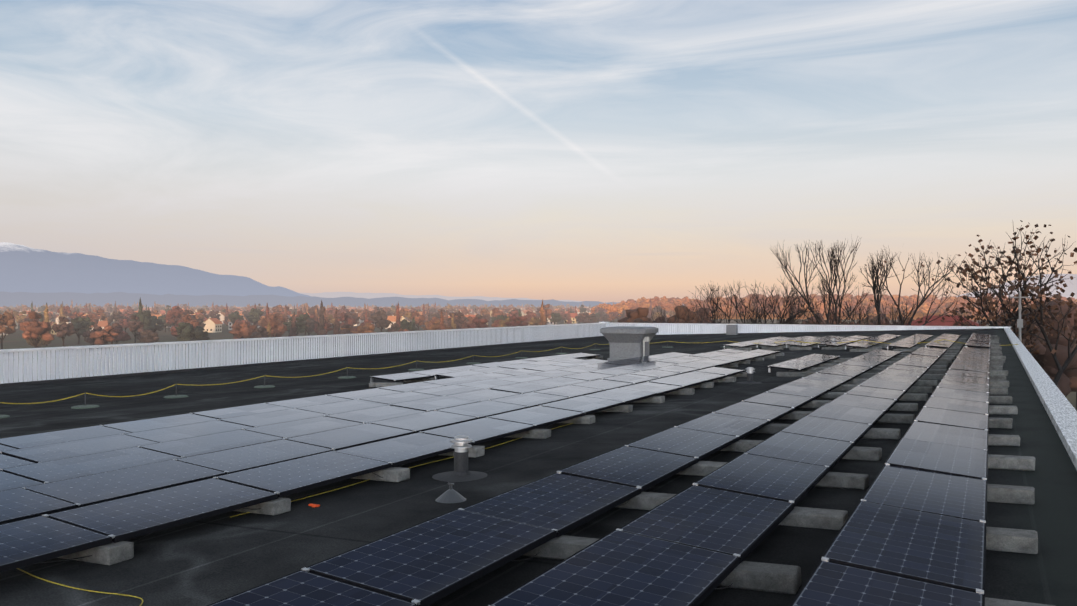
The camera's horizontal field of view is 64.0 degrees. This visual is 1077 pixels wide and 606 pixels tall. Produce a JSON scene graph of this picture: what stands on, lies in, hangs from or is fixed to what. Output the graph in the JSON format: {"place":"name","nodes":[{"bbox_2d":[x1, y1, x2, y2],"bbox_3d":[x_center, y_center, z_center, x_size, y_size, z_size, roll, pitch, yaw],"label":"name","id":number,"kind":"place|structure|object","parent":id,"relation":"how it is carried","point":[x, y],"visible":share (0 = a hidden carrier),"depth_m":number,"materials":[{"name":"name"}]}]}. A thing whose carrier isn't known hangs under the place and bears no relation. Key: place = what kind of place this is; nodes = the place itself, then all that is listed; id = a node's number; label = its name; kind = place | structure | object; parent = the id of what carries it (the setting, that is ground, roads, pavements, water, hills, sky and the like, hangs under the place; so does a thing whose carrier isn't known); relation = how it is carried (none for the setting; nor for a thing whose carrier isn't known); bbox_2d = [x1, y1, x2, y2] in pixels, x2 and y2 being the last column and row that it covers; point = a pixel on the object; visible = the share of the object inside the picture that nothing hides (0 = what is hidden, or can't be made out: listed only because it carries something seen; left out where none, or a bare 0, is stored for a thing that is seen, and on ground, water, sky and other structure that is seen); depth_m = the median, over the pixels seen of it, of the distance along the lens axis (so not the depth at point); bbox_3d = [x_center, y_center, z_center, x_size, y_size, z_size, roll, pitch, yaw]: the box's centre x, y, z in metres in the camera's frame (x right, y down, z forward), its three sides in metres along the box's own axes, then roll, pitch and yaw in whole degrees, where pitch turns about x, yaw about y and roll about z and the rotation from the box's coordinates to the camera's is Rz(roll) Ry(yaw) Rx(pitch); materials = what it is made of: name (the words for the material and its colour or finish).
{"place":"outdoors","nodes":[
{"label":"outdoors","id":0,"kind":"place"},
{"bbox_2d":[0,242,310,296],"bbox_3d":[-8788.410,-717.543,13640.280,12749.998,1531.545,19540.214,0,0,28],"label":"mountain ridge","id":1,"kind":"structure","parent":0,"point":[23,268],"depth_m":15029.89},
{"bbox_2d":[0,324,605,383],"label":"parapet cladding","id":2,"kind":"structure","parent":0,"point":[27,366],"depth_m":34.78,"materials":[{"name":"white metal"}]},
{"bbox_2d":[435,483,465,502],"bbox_3d":[-0.783,1.686,7.707,0.280,0.151,0.280,0,0,28],"label":"roof drain cone","id":3,"kind":"object","parent":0,"point":[451,495],"visible":0.98,"depth_m":7.64,"materials":[{"name":"grey metal"}]},
{"bbox_2d":[297,292,607,302],"bbox_3d":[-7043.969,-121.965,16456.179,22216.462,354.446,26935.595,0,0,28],"label":"hills","id":4,"kind":"structure","parent":0,"point":[348,294],"depth_m":21562.52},
{"bbox_2d":[0,322,1010,352],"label":"parapet caps","id":5,"kind":"object","parent":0,"point":[125,345],"visible":1,"depth_m":40.60,"materials":[{"name":"white metal"}]},
{"bbox_2d":[85,339,944,405],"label":"warning line posts","id":6,"kind":"object","parent":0,"point":[347,372],"visible":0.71,"depth_m":25.73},
{"bbox_2d":[0,307,1075,409],"bbox_3d":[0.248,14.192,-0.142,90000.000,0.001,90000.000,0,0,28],"label":"terrain","id":7,"kind":"structure","parent":0,"point":[15,340],"depth_m":390.07,"materials":[{"name":"brown plant"}]},
{"bbox_2d":[0,307,669,334],"bbox_3d":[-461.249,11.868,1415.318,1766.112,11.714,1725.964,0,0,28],"label":"town houses","id":8,"kind":"structure","parent":7,"relation":"on","point":[213,325],"depth_m":619.21,"materials":[{"name":"grey"}]},
{"bbox_2d":[0,298,675,348],"bbox_3d":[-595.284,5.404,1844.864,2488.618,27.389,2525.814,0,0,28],"label":"town trees","id":9,"kind":"object","parent":7,"relation":"on","point":[141,324],"visible":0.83,"depth_m":373.94,"materials":[{"name":"brown plant"}]},
{"bbox_2d":[0,291,683,306],"bbox_3d":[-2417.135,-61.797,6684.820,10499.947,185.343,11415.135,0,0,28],"label":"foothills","id":10,"kind":"structure","parent":7,"relation":"on","point":[8,299],"depth_m":8023.29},
{"bbox_2d":[618,299,1076,410],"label":"thicket","id":11,"kind":"object","parent":7,"relation":"on","point":[1067,384],"visible":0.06,"depth_m":91.71,"materials":[{"name":"brown plant"}]},
{"bbox_2d":[644,220,1076,385],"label":"trees","id":12,"kind":"object","parent":7,"relation":"on","point":[1009,315],"visible":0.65,"depth_m":71.42,"materials":[{"name":"brown plant"}]},
{"bbox_2d":[1009,291,1030,340],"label":"utility pole","id":13,"kind":"object","parent":7,"relation":"on","point":[1019,323],"visible":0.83,"depth_m":61.04,"materials":[{"name":"grey metal"}]},
{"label":"neighbouring house walls","id":14,"kind":"object","parent":7,"relation":"on","visible":0},
{"bbox_2d":[904,315,980,325],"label":"neighbour house hip roof","id":15,"kind":"structure","parent":14,"relation":"on","point":[937,322],"depth_m":114.62,"materials":[{"name":"red tile"}]},
{"bbox_2d":[0,0,1076,303],"label":"sky","id":16,"kind":"structure","parent":0,"point":[576,150],"materials":[{"name":"blue"}]},
{"bbox_2d":[599,303,999,320],"bbox_3d":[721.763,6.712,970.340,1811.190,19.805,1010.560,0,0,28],"label":"shrubs","id":17,"kind":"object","parent":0,"point":[918,314],"depth_m":905.68,"materials":[{"name":"brown plant"}]},
{"bbox_2d":[591,293,1076,318],"bbox_3d":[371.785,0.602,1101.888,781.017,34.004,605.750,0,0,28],"label":"hill forest","id":18,"kind":"object","parent":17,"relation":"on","point":[666,304],"visible":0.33,"depth_m":968.06,"materials":[{"name":"brown plant"}]},
{"bbox_2d":[606,324,1010,334],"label":"parapet cladding","id":19,"kind":"structure","parent":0,"point":[665,329],"depth_m":62.44,"materials":[{"name":"white metal"}]},
{"bbox_2d":[956,274,1076,298],"bbox_3d":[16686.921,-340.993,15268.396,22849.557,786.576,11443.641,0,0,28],"label":"mountain","id":20,"kind":"structure","parent":0,"point":[1070,288],"depth_m":20118.18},
{"bbox_3d":[-0.262,8.445,27.649,28.250,11.633,77.300,0,0,28],"label":"building volume","id":21,"kind":"object","parent":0,"visible":0},
{"bbox_2d":[0,330,1076,605],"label":"roof deck","id":22,"kind":"structure","parent":21,"relation":"on","point":[210,560],"depth_m":8.00,"materials":[{"name":"black rubber"}]},
{"bbox_2d":[16,568,143,605],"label":"extension lead","id":23,"kind":"object","parent":22,"relation":"on","point":[81,589],"visible":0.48,"depth_m":5.34,"materials":[{"name":"yellow rubber"}]},
{"bbox_2d":[0,346,792,418],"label":"warning line feet","id":24,"kind":"object","parent":22,"relation":"on","point":[168,396],"visible":0.73,"depth_m":22.59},
{"bbox_2d":[230,423,572,516],"bbox_3d":[-0.829,1.809,10.452,0.078,0.012,7.301,0,0,28],"label":"cable","id":25,"kind":"object","parent":22,"relation":"on","point":[369,479],"visible":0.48,"depth_m":8.65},
{"bbox_2d":[432,451,486,481],"bbox_3d":[-0.795,1.655,8.865,0.600,0.256,0.591,0,0,28],"label":"vent pipe","id":26,"kind":"object","parent":22,"relation":"on","point":[460,473],"visible":0.98,"depth_m":8.79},
{"bbox_2d":[450,435,471,451],"bbox_3d":[-0.795,1.446,8.866,0.232,0.160,0.229,0,0,28],"label":"vent cap","id":27,"kind":"object","parent":26,"relation":"on","point":[461,442],"visible":1,"depth_m":8.80,"materials":[{"name":"silver metal"}]},
{"bbox_2d":[0,328,1003,386],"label":"membrane upstand","id":28,"kind":"object","parent":22,"relation":"on","point":[124,375],"visible":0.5,"depth_m":40.40,"materials":[{"name":"black rubber"}]},
{"bbox_2d":[0,339,1017,403],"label":"warning line webbing","id":29,"kind":"object","parent":22,"relation":"on","point":[379,368],"visible":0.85,"depth_m":24.78,"materials":[{"name":"fabric"}]},
{"bbox_2d":[57,335,1054,605],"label":"concrete ballast blocks","id":30,"kind":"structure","parent":22,"relation":"on","point":[767,577],"depth_m":8.43,"materials":[{"name":"concrete"}]},
{"bbox_2d":[0,333,990,605],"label":"solar panels","id":31,"kind":"object","parent":30,"relation":"on","point":[912,531],"visible":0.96,"depth_m":7.58,"materials":[{"name":"glass"}]},
{"bbox_2d":[35,532,152,563],"bbox_3d":[-3.071,1.717,6.033,0.062,0.070,1.111,0,0,28],"label":"module lead","id":32,"kind":"object","parent":31,"relation":"hanging from","point":[85,556],"visible":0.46,"depth_m":5.86,"materials":[{"name":"black rubber"}]},
{"bbox_2d":[0,333,990,605],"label":"panel clamps","id":33,"kind":"object","parent":31,"relation":"attached to","point":[980,591],"visible":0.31,"depth_m":8.61,"materials":[{"name":"silver metal"}]},
{"bbox_2d":[512,552,539,560],"bbox_3d":[-0.018,1.626,5.724,0.053,0.082,0.918,0,0,27],"label":"module lead","id":34,"kind":"object","parent":31,"relation":"hanging from","point":[526,558],"visible":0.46,"depth_m":5.56,"materials":[{"name":"black rubber"}]},
{"bbox_2d":[600,326,657,360],"bbox_3d":[3.243,1.457,30.626,1.750,1.210,1.750,0,0,28],"label":"roof exhaust fan","id":35,"kind":"object","parent":22,"relation":"on","point":[626,342],"visible":0.83,"depth_m":30.07},
{"bbox_2d":[643,337,648,356],"bbox_3d":[3.743,1.560,30.051,0.180,0.760,0.200,0,0,28],"label":"conduit","id":36,"kind":"object","parent":35,"relation":"attached to","point":[646,339],"visible":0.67,"depth_m":30.07,"materials":[{"name":"grey metal"}]},
{"bbox_2d":[726,324,737,334],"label":"wall vent box","id":37,"kind":"object","parent":22,"relation":"on","point":[731,329],"visible":1,"depth_m":62.55,"materials":[{"name":"grey metal"}]},
{"bbox_2d":[737,373,760,383],"bbox_3d":[4.798,1.700,19.527,0.600,0.219,0.591,0,0,28],"label":"vent pipe","id":38,"kind":"object","parent":22,"relation":"on","point":[749,378],"visible":0.83,"depth_m":19.46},
{"bbox_2d":[746,367,754,372],"bbox_3d":[4.798,1.522,19.528,0.217,0.137,0.214,0,0,28],"label":"vent cap","id":39,"kind":"object","parent":38,"relation":"on","point":[749,369],"visible":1,"depth_m":19.47,"materials":[{"name":"silver metal"}]},
{"bbox_2d":[1004,328,1076,469],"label":"parapet wall","id":40,"kind":"structure","parent":22,"relation":"on","point":[1061,411],"depth_m":13.44,"materials":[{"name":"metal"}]}
]}

